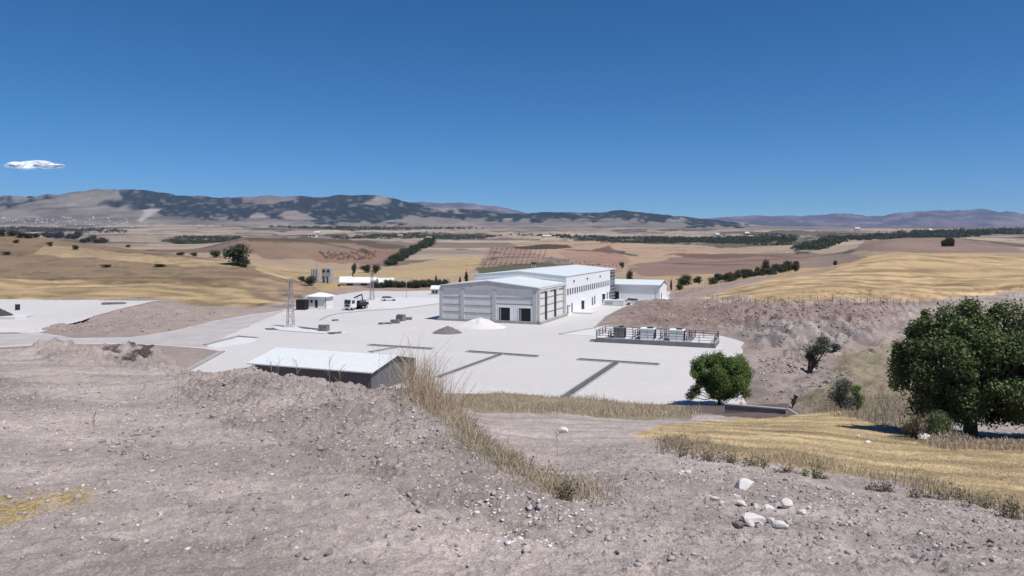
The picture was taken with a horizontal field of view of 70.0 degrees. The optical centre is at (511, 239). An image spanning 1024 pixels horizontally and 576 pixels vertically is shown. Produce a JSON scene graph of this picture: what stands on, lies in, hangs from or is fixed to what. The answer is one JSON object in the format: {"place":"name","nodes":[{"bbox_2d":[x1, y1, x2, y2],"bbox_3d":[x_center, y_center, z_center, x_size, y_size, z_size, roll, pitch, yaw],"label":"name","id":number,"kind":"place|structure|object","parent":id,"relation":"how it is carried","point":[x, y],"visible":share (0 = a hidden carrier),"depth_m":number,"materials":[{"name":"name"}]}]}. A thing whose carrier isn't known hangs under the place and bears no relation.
{"place":"outdoors","nodes":[
{"label":"outdoors","id":0,"kind":"place"},
{"bbox_2d":[0,307,295,346],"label":"gravel road","id":1,"kind":"structure","parent":0,"point":[199,335],"depth_m":132.51,"materials":[{"name":"grey gravel"}]},
{"bbox_2d":[206,337,256,348],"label":"pavement","id":2,"kind":"structure","parent":0,"point":[237,341],"depth_m":124.63,"materials":[{"name":"grey concrete"}]},
{"bbox_2d":[265,326,347,333],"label":"kerb island","id":3,"kind":"structure","parent":0,"point":[303,329],"depth_m":140.26,"materials":[{"name":"grey concrete"}]},
{"bbox_2d":[318,324,329,330],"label":"block stack","id":4,"kind":"object","parent":3,"relation":"on","point":[323,327],"visible":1,"depth_m":139.22,"materials":[{"name":"grey concrete"}]},
{"bbox_2d":[305,292,335,308],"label":"guard house","id":5,"kind":"structure","parent":0,"point":[320,300],"depth_m":186.65,"materials":[{"name":"white paint"}]},
{"bbox_2d":[367,344,434,352],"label":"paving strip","id":6,"kind":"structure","parent":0,"point":[396,347],"depth_m":118.27,"materials":[{"name":"stone"}]},
{"bbox_2d":[365,297,438,309],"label":"pavement","id":7,"kind":"structure","parent":0,"point":[399,302],"depth_m":203.33,"materials":[{"name":"grey concrete"}]},
{"bbox_2d":[368,272,375,300],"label":"lattice pylon","id":8,"kind":"object","parent":7,"relation":"on","point":[372,282],"visible":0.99,"depth_m":211.63,"materials":[{"name":"metal"}]},
{"bbox_2d":[381,296,396,300],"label":"parked car","id":9,"kind":"object","parent":7,"relation":"on","point":[384,298],"visible":0.98,"depth_m":208.26,"materials":[{"name":"paint"}]},
{"bbox_2d":[0,189,1023,575],"bbox_3d":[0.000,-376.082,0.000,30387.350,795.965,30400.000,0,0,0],"label":"ground","id":10,"kind":"structure","parent":0,"point":[932,273],"depth_m":17.62,"materials":[{"name":"soil"}]},
{"bbox_2d":[5,231,17,235],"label":"round bush","id":11,"kind":"object","parent":10,"relation":"on","point":[11,233],"visible":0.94,"depth_m":351.80,"materials":[{"name":"green plant"}]},
{"bbox_2d":[16,231,27,237],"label":"round bush","id":12,"kind":"object","parent":10,"relation":"on","point":[21,234],"visible":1,"depth_m":348.44,"materials":[{"name":"green plant"}]},
{"bbox_2d":[0,487,111,527],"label":"dry grass","id":13,"kind":"structure","parent":10,"relation":"on","point":[51,504],"depth_m":7.23,"materials":[{"name":"yellow plant"}]},
{"bbox_2d":[49,231,63,238],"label":"round bush","id":14,"kind":"object","parent":10,"relation":"on","point":[58,234],"visible":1,"depth_m":1862.14,"materials":[{"name":"green plant"}]},
{"bbox_2d":[69,233,78,238],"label":"round bush","id":15,"kind":"object","parent":10,"relation":"on","point":[74,236],"visible":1,"depth_m":1668.54,"materials":[{"name":"green plant"}]},
{"bbox_2d":[0,299,155,332],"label":"concrete pad","id":16,"kind":"object","parent":10,"relation":"on","point":[46,313],"visible":0.91,"depth_m":163.03,"materials":[{"name":"grey concrete"}]},
{"bbox_2d":[0,315,32,319],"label":"loading slab","id":17,"kind":"structure","parent":16,"relation":"on","point":[14,317],"depth_m":152.61,"materials":[{"name":"grey concrete"}]},
{"bbox_2d":[0,308,12,315],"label":"earth heap","id":18,"kind":"object","parent":17,"relation":"on","point":[3,312],"visible":1,"depth_m":154.19,"materials":[{"name":"soil"}]},
{"bbox_2d":[101,302,125,304],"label":"rubble strip","id":19,"kind":"object","parent":16,"relation":"on","point":[107,303],"visible":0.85,"depth_m":173.25,"materials":[{"name":"concrete"}]},
{"bbox_2d":[208,249,220,257],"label":"round bush","id":20,"kind":"object","parent":10,"relation":"on","point":[213,253],"visible":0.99,"depth_m":467.06,"materials":[{"name":"green plant"}]},
{"bbox_2d":[219,242,252,264],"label":"tree","id":21,"kind":"object","parent":10,"relation":"on","point":[235,251],"visible":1,"depth_m":300.10,"materials":[{"name":"green plant"}]},
{"bbox_2d":[239,257,250,267],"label":"round bush","id":22,"kind":"object","parent":10,"relation":"on","point":[244,263],"visible":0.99,"depth_m":299.81,"materials":[{"name":"green plant"}]},
{"bbox_2d":[0,224,511,243],"bbox_3d":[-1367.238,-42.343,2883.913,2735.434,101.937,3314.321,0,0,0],"label":"distant wood","id":23,"kind":"object","parent":10,"relation":"on","point":[223,238],"visible":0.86,"depth_m":2865.21,"materials":[{"name":"green plant"}]},
{"bbox_2d":[302,275,317,285],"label":"round bush","id":24,"kind":"object","parent":10,"relation":"on","point":[309,281],"visible":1,"depth_m":265.14,"materials":[{"name":"green plant"}]},
{"bbox_2d":[311,268,332,283],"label":"batching plant","id":25,"kind":"object","parent":10,"relation":"on","point":[326,273],"visible":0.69,"depth_m":294.61,"materials":[{"name":"metal"}]},
{"bbox_2d":[339,277,378,286],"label":"farm shed","id":26,"kind":"structure","parent":10,"relation":"on","point":[354,281],"depth_m":271.74,"materials":[{"name":"white metal"}]},
{"bbox_2d":[357,263,371,272],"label":"round bush","id":27,"kind":"object","parent":10,"relation":"on","point":[366,268],"visible":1,"depth_m":418.79,"materials":[{"name":"green plant"}]},
{"bbox_2d":[0,291,744,405],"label":"yard","id":28,"kind":"structure","parent":10,"relation":"on","point":[556,367],"depth_m":116.86,"materials":[{"name":"concrete"}]},
{"bbox_2d":[186,351,224,369],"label":"kerb line","id":29,"kind":"object","parent":28,"relation":"on","point":[201,362],"visible":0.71,"depth_m":104.98,"materials":[{"name":"grey concrete"}]},
{"bbox_2d":[203,335,258,344],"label":"kerb line","id":30,"kind":"object","parent":28,"relation":"on","point":[229,338],"visible":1,"depth_m":128.47,"materials":[{"name":"grey concrete"}]},
{"bbox_2d":[284,280,296,326],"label":"lattice pylon","id":31,"kind":"object","parent":28,"relation":"on","point":[291,297],"visible":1,"depth_m":147.15,"materials":[{"name":"metal"}]},
{"bbox_2d":[296,299,308,309],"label":"steel container","id":32,"kind":"object","parent":28,"relation":"on","point":[302,304],"visible":1,"depth_m":182.74,"materials":[{"name":"metal"}]},
{"bbox_2d":[247,347,416,388],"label":"metal shed","id":33,"kind":"structure","parent":28,"relation":"on","point":[363,369],"depth_m":87.05,"materials":[{"name":"metal"}]},
{"bbox_2d":[344,294,368,309],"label":"crane truck","id":34,"kind":"object","parent":28,"relation":"on","point":[351,303],"visible":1,"depth_m":183.00,"materials":[{"name":"white metal"}]},
{"bbox_2d":[320,303,438,319],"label":"kerb line","id":35,"kind":"object","parent":28,"relation":"on","point":[374,310],"visible":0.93,"depth_m":180.64,"materials":[{"name":"grey concrete"}]},
{"bbox_2d":[396,314,405,320],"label":"block stack","id":36,"kind":"object","parent":28,"relation":"on","point":[401,317],"visible":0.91,"depth_m":157.63,"materials":[{"name":"grey concrete"}]},
{"bbox_2d":[430,285,439,294],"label":"site hut","id":37,"kind":"object","parent":28,"relation":"on","point":[434,289],"visible":0.85,"depth_m":234.87,"materials":[{"name":"metal"}]},
{"bbox_2d":[433,326,461,334],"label":"gravel heap","id":38,"kind":"object","parent":28,"relation":"on","point":[447,330],"visible":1,"depth_m":136.62,"materials":[{"name":"grey gravel"}]},
{"bbox_2d":[453,318,506,329],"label":"sand heap","id":39,"kind":"object","parent":28,"relation":"on","point":[481,323],"visible":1,"depth_m":144.89,"materials":[{"name":"white sand"}]},
{"bbox_2d":[434,350,539,377],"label":"dark paving strips","id":40,"kind":"structure","parent":28,"relation":"on","point":[478,362],"depth_m":108.45,"materials":[{"name":"asphalt"}]},
{"bbox_2d":[437,276,567,324],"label":"production hall","id":41,"kind":"structure","parent":28,"relation":"on","point":[518,300],"depth_m":156.26,"materials":[{"name":"metal"}]},
{"bbox_2d":[498,307,510,320],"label":"doorway","id":42,"kind":"structure","parent":41,"relation":"in","point":[504,313],"depth_m":154.32,"materials":[{"name":"black metal"}]},
{"bbox_2d":[518,307,531,321],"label":"doorway","id":43,"kind":"structure","parent":41,"relation":"in","point":[524,314],"depth_m":152.67,"materials":[{"name":"black metal"}]},
{"bbox_2d":[473,265,614,314],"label":"office hall","id":44,"kind":"structure","parent":28,"relation":"on","point":[587,288],"depth_m":181.65,"materials":[{"name":"white metal"}]},
{"bbox_2d":[561,358,659,397],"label":"dark paving strips","id":45,"kind":"structure","parent":28,"relation":"on","point":[584,383],"depth_m":96.50,"materials":[{"name":"asphalt"}]},
{"bbox_2d":[594,305,628,326],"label":"kerb line","id":46,"kind":"object","parent":28,"relation":"on","point":[599,322],"visible":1,"depth_m":167.58,"materials":[{"name":"grey concrete"}]},
{"bbox_2d":[603,299,624,304],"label":"site container","id":47,"kind":"object","parent":28,"relation":"on","point":[612,302],"visible":1,"depth_m":195.40,"materials":[{"name":"white metal"}]},
{"bbox_2d":[626,298,639,302],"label":"parked car","id":48,"kind":"object","parent":28,"relation":"on","point":[633,300],"visible":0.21,"depth_m":200.35,"materials":[{"name":"paint"}]},
{"bbox_2d":[590,326,718,347],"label":"cabinet platform","id":49,"kind":"structure","parent":28,"relation":"on","point":[663,340],"depth_m":122.69,"materials":[{"name":"concrete"}]},
{"bbox_2d":[613,325,626,337],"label":"electrical cabinet","id":50,"kind":"object","parent":49,"relation":"on","point":[619,328],"visible":0.93,"depth_m":124.38,"materials":[{"name":"metal"}]},
{"bbox_2d":[640,327,655,339],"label":"electrical cabinet","id":51,"kind":"object","parent":49,"relation":"on","point":[650,330],"visible":0.99,"depth_m":122.61,"materials":[{"name":"metal"}]},
{"bbox_2d":[669,328,685,340],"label":"electrical cabinet","id":52,"kind":"object","parent":49,"relation":"on","point":[675,331],"visible":0.93,"depth_m":120.88,"materials":[{"name":"metal"}]},
{"bbox_2d":[684,349,754,405],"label":"round tree","id":53,"kind":"object","parent":28,"relation":"on","point":[723,378],"visible":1,"depth_m":74.59,"materials":[{"name":"green plant"}]},
{"bbox_2d":[372,263,382,273],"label":"round bush","id":54,"kind":"object","parent":10,"relation":"on","point":[375,267],"visible":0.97,"depth_m":410.07,"materials":[{"name":"green plant"}]},
{"bbox_2d":[378,278,395,282],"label":"farm shed","id":55,"kind":"structure","parent":10,"relation":"on","point":[381,279],"depth_m":284.08,"materials":[{"name":"metal"}]},
{"bbox_2d":[386,279,395,287],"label":"round bush","id":56,"kind":"object","parent":10,"relation":"on","point":[391,283],"visible":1,"depth_m":267.09,"materials":[{"name":"green plant"}]},
{"bbox_2d":[374,330,515,456],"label":"dry grass","id":57,"kind":"structure","parent":10,"relation":"on","point":[430,395],"depth_m":13.02,"materials":[{"name":"plant"}]},
{"bbox_2d":[55,297,891,399],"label":"bank rubble","id":58,"kind":"object","parent":10,"relation":"on","point":[776,356],"visible":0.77,"depth_m":136.74,"materials":[{"name":"stone"}]},
{"bbox_2d":[0,339,1019,570],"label":"soil clods","id":59,"kind":"object","parent":10,"relation":"on","point":[588,529],"visible":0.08,"depth_m":10.26,"materials":[{"name":"brown soil"}]},
{"bbox_2d":[0,344,1023,569],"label":"loose stones","id":60,"kind":"object","parent":10,"relation":"on","point":[607,538],"visible":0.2,"depth_m":8.45,"materials":[{"name":"grey stone"}]},
{"bbox_2d":[433,407,630,508],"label":"dry grass","id":61,"kind":"structure","parent":10,"relation":"on","point":[514,461],"depth_m":9.61,"materials":[{"name":"beige plant"}]},
{"bbox_2d":[534,460,563,480],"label":"weed","id":62,"kind":"object","parent":10,"relation":"on","point":[550,470],"visible":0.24,"depth_m":10.54,"materials":[{"name":"brown plant"}]},
{"bbox_2d":[559,427,567,432],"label":"rock","id":63,"kind":"object","parent":10,"relation":"on","point":[563,429],"visible":0.73,"depth_m":26.24,"materials":[{"name":"white stone"}]},
{"bbox_2d":[549,472,580,501],"bbox_3d":[0.572,2.740,7.982,0.340,0.474,0.388,0,0,0],"label":"weed","id":64,"kind":"object","parent":10,"relation":"on","point":[567,487],"visible":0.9,"depth_m":7.94,"materials":[{"name":"green plant"}]},
{"bbox_2d":[626,270,633,278],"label":"round bush","id":65,"kind":"object","parent":10,"relation":"on","point":[629,275],"visible":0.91,"depth_m":326.80,"materials":[{"name":"green plant"}]},
{"bbox_2d":[518,232,800,245],"bbox_3d":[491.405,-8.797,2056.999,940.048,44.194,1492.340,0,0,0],"label":"distant wood","id":66,"kind":"object","parent":10,"relation":"on","point":[746,239],"visible":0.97,"depth_m":1927.43,"materials":[{"name":"green plant"}]},
{"bbox_2d":[650,425,697,454],"bbox_3d":[3.634,4.572,16.364,0.952,0.797,0.810,0,0,21],"label":"weed","id":67,"kind":"object","parent":10,"relation":"on","point":[666,445],"visible":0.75,"depth_m":16.36,"materials":[{"name":"brown plant"}]},
{"bbox_2d":[676,274,691,284],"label":"round bush","id":68,"kind":"object","parent":10,"relation":"on","point":[685,280],"visible":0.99,"depth_m":283.68,"materials":[{"name":"green plant"}]},
{"bbox_2d":[677,439,714,460],"bbox_3d":[3.816,4.431,15.227,0.875,0.578,0.511,0,0,0],"label":"weed","id":69,"kind":"object","parent":10,"relation":"on","point":[692,454],"visible":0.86,"depth_m":15.24,"materials":[{"name":"brown plant"}]},
{"bbox_2d":[702,448,736,462],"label":"weed","id":70,"kind":"object","parent":10,"relation":"on","point":[720,459],"visible":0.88,"depth_m":15.02,"materials":[{"name":"brown plant"}]},
{"bbox_2d":[732,521,743,528],"bbox_3d":[2.279,2.876,7.379,0.108,0.087,0.096,0,0,39],"label":"rock","id":71,"kind":"object","parent":10,"relation":"on","point":[738,524],"visible":0.99,"depth_m":7.35,"materials":[{"name":"brown stone"}]},
{"bbox_2d":[736,500,745,505],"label":"rock","id":72,"kind":"object","parent":10,"relation":"on","point":[740,502],"visible":1,"depth_m":8.87,"materials":[{"name":"white stone"}]},
{"bbox_2d":[735,478,753,490],"bbox_3d":[3.416,3.608,10.792,0.270,0.200,0.230,0,0,-19],"label":"rock","id":73,"kind":"object","parent":10,"relation":"on","point":[745,484],"visible":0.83,"depth_m":10.72,"materials":[{"name":"white stone"}]},
{"bbox_2d":[726,453,769,467],"bbox_3d":[4.794,4.526,14.848,0.878,0.374,0.445,0,0,9],"label":"weed","id":74,"kind":"object","parent":10,"relation":"on","point":[752,463],"visible":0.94,"depth_m":14.83,"materials":[{"name":"green plant"}]},
{"bbox_2d":[746,268,753,277],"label":"round bush","id":75,"kind":"object","parent":10,"relation":"on","point":[750,272],"visible":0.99,"depth_m":299.63,"materials":[{"name":"green plant"}]},
{"bbox_2d":[745,519,754,526],"bbox_3d":[2.448,2.908,7.508,0.095,0.073,0.127,0,0,-5],"label":"rock","id":76,"kind":"object","parent":10,"relation":"on","point":[749,523],"visible":0.99,"depth_m":7.47,"materials":[{"name":"white stone"}]},
{"bbox_2d":[741,512,765,524],"bbox_3d":[2.576,2.974,7.814,0.264,0.136,0.201,0,0,-8],"label":"rock","id":77,"kind":"object","parent":10,"relation":"on","point":[754,518],"visible":0.72,"depth_m":7.74,"materials":[{"name":"white stone"}]},
{"bbox_2d":[724,403,785,413],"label":"wall","id":78,"kind":"structure","parent":10,"relation":"on","point":[735,408],"depth_m":63.25,"materials":[{"name":"grey concrete"}]},
{"bbox_2d":[761,259,770,269],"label":"round bush","id":79,"kind":"object","parent":10,"relation":"on","point":[765,264],"visible":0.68,"depth_m":353.92,"materials":[{"name":"green plant"}]},
{"bbox_2d":[762,504,774,510],"bbox_3d":[3.048,3.195,8.730,0.142,0.073,0.119,0,0,-14],"label":"rock","id":80,"kind":"object","parent":10,"relation":"on","point":[767,507],"visible":0.91,"depth_m":8.69,"materials":[{"name":"white stone"}]},
{"bbox_2d":[765,268,773,274],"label":"round bush","id":81,"kind":"object","parent":10,"relation":"on","point":[768,271],"visible":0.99,"depth_m":298.64,"materials":[{"name":"green plant"}]},
{"bbox_2d":[771,520,788,528],"bbox_3d":[2.703,2.879,7.390,0.168,0.108,0.145,0,0,0],"label":"rock","id":82,"kind":"object","parent":10,"relation":"on","point":[778,524],"visible":0.92,"depth_m":7.34,"materials":[{"name":"white stone"}]},
{"bbox_2d":[781,498,792,507],"bbox_3d":[3.312,3.171,8.802,0.139,0.111,0.109,0,0,0],"label":"rock","id":83,"kind":"object","parent":10,"relation":"on","point":[786,502],"visible":1,"depth_m":8.79,"materials":[{"name":"white stone"}]},
{"bbox_2d":[773,463,802,473],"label":"weed","id":84,"kind":"object","parent":10,"relation":"on","point":[786,470],"visible":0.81,"depth_m":13.95,"materials":[{"name":"brown plant"}]},
{"bbox_2d":[791,394,797,407],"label":"shrub","id":85,"kind":"object","parent":10,"relation":"on","point":[793,399],"visible":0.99,"depth_m":68.48,"materials":[{"name":"green plant"}]},
{"bbox_2d":[792,262,799,271],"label":"round bush","id":86,"kind":"object","parent":10,"relation":"on","point":[795,266],"visible":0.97,"depth_m":321.58,"materials":[{"name":"green plant"}]},
{"bbox_2d":[800,459,829,479],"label":"weed","id":87,"kind":"object","parent":10,"relation":"on","point":[815,474],"visible":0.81,"depth_m":13.39,"materials":[{"name":"green plant"}]},
{"bbox_2d":[803,334,831,373],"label":"shrub","id":88,"kind":"object","parent":10,"relation":"on","point":[821,348],"visible":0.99,"depth_m":97.31,"materials":[{"name":"green plant"}]},
{"bbox_2d":[717,294,918,305],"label":"wire fence","id":89,"kind":"object","parent":10,"relation":"on","point":[827,300],"visible":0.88,"depth_m":148.27,"materials":[{"name":"metal"}]},
{"bbox_2d":[618,416,1023,498],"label":"dry grass","id":90,"kind":"structure","parent":10,"relation":"on","point":[823,447],"depth_m":23.66,"materials":[{"name":"plant"}]},
{"bbox_2d":[645,430,1023,519],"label":"dry grass","id":91,"kind":"structure","parent":10,"relation":"on","point":[772,458],"depth_m":15.90,"materials":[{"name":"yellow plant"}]},
{"bbox_2d":[830,342,841,351],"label":"shrub","id":92,"kind":"object","parent":10,"relation":"on","point":[835,347],"visible":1,"depth_m":109.23,"materials":[{"name":"green plant"}]},
{"bbox_2d":[822,377,864,409],"bbox_3d":[28.585,13.308,63.190,3.098,3.292,2.951,0,0,-42],"label":"shrub","id":93,"kind":"object","parent":10,"relation":"on","point":[839,397],"visible":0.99,"depth_m":62.95,"materials":[{"name":"green plant"}]},
{"bbox_2d":[850,385,864,408],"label":"shrub","id":94,"kind":"object","parent":10,"relation":"on","point":[856,390],"visible":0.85,"depth_m":63.26,"materials":[{"name":"green plant"}]},
{"bbox_2d":[789,380,961,432],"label":"dry grass","id":95,"kind":"structure","parent":10,"relation":"on","point":[886,411],"depth_m":57.10,"materials":[{"name":"beige plant"}]},
{"bbox_2d":[864,478,895,492],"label":"weed","id":96,"kind":"object","parent":10,"relation":"on","point":[885,488],"visible":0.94,"depth_m":12.54,"materials":[{"name":"green plant"}]},
{"bbox_2d":[790,226,1023,249],"bbox_3d":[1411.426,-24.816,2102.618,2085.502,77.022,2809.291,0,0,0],"label":"distant wood","id":97,"kind":"object","parent":10,"relation":"on","point":[822,242],"visible":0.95,"depth_m":1803.40,"materials":[{"name":"green plant"}]},
{"bbox_2d":[899,414,925,437],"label":"shrub","id":98,"kind":"object","parent":10,"relation":"on","point":[910,429],"visible":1,"depth_m":36.88,"materials":[{"name":"green plant"}]},
{"bbox_2d":[904,486,935,498],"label":"weed","id":99,"kind":"object","parent":10,"relation":"on","point":[911,494],"visible":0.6,"depth_m":11.78,"materials":[{"name":"brown plant"}]},
{"bbox_2d":[917,433,929,439],"bbox_3d":[20.626,9.896,36.596,0.794,0.404,0.451,0,0,-38],"label":"rock","id":100,"kind":"object","parent":10,"relation":"on","point":[921,435],"visible":0.51,"depth_m":36.48,"materials":[{"name":"white stone"}]},
{"bbox_2d":[923,409,956,437],"bbox_3d":[21.743,9.380,37.442,1.890,1.757,1.512,0,0,-27],"label":"shrub","id":101,"kind":"object","parent":10,"relation":"on","point":[934,427],"visible":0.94,"depth_m":37.31,"materials":[{"name":"green plant"}]},
{"bbox_2d":[932,481,971,500],"bbox_3d":[6.938,4.018,11.542,0.616,0.380,0.403,0,0,0],"label":"weed","id":102,"kind":"object","parent":10,"relation":"on","point":[947,494],"visible":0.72,"depth_m":11.52,"materials":[{"name":"brown plant"}]},
{"bbox_2d":[885,295,1023,436],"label":"mulberry tree","id":103,"kind":"object","parent":10,"relation":"on","point":[968,374],"visible":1,"depth_m":38.64,"materials":[{"name":"green plant"}]},
{"bbox_2d":[955,490,1001,510],"bbox_3d":[6.665,3.771,10.436,0.618,0.358,0.431,0,0,0],"label":"weed","id":104,"kind":"object","parent":10,"relation":"on","point":[983,503],"visible":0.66,"depth_m":10.46,"materials":[{"name":"green plant"}]},
{"bbox_2d":[988,478,1023,520],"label":"weed","id":105,"kind":"object","parent":10,"relation":"on","point":[1012,508],"visible":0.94,"depth_m":9.71,"materials":[{"name":"brown plant"}]},
{"bbox_2d":[0,0,1023,218],"label":"sky","id":106,"kind":"structure","parent":0,"point":[700,109],"materials":[{"name":"blue"}]},
{"bbox_2d":[444,389,703,417],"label":"dry grass","id":107,"kind":"structure","parent":0,"point":[608,409],"depth_m":58.31,"materials":[{"name":"plant"}]},
{"bbox_2d":[565,328,594,335],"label":"pavement","id":108,"kind":"structure","parent":0,"point":[589,332],"depth_m":136.62,"materials":[{"name":"grey concrete"}]},
{"bbox_2d":[615,279,667,299],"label":"storage building","id":109,"kind":"structure","parent":0,"point":[638,289],"depth_m":213.00,"materials":[{"name":"white metal"}]},
{"bbox_2d":[918,429,1023,450],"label":"dry grass","id":110,"kind":"structure","parent":0,"point":[955,440],"depth_m":32.48,"materials":[{"name":"plant"}]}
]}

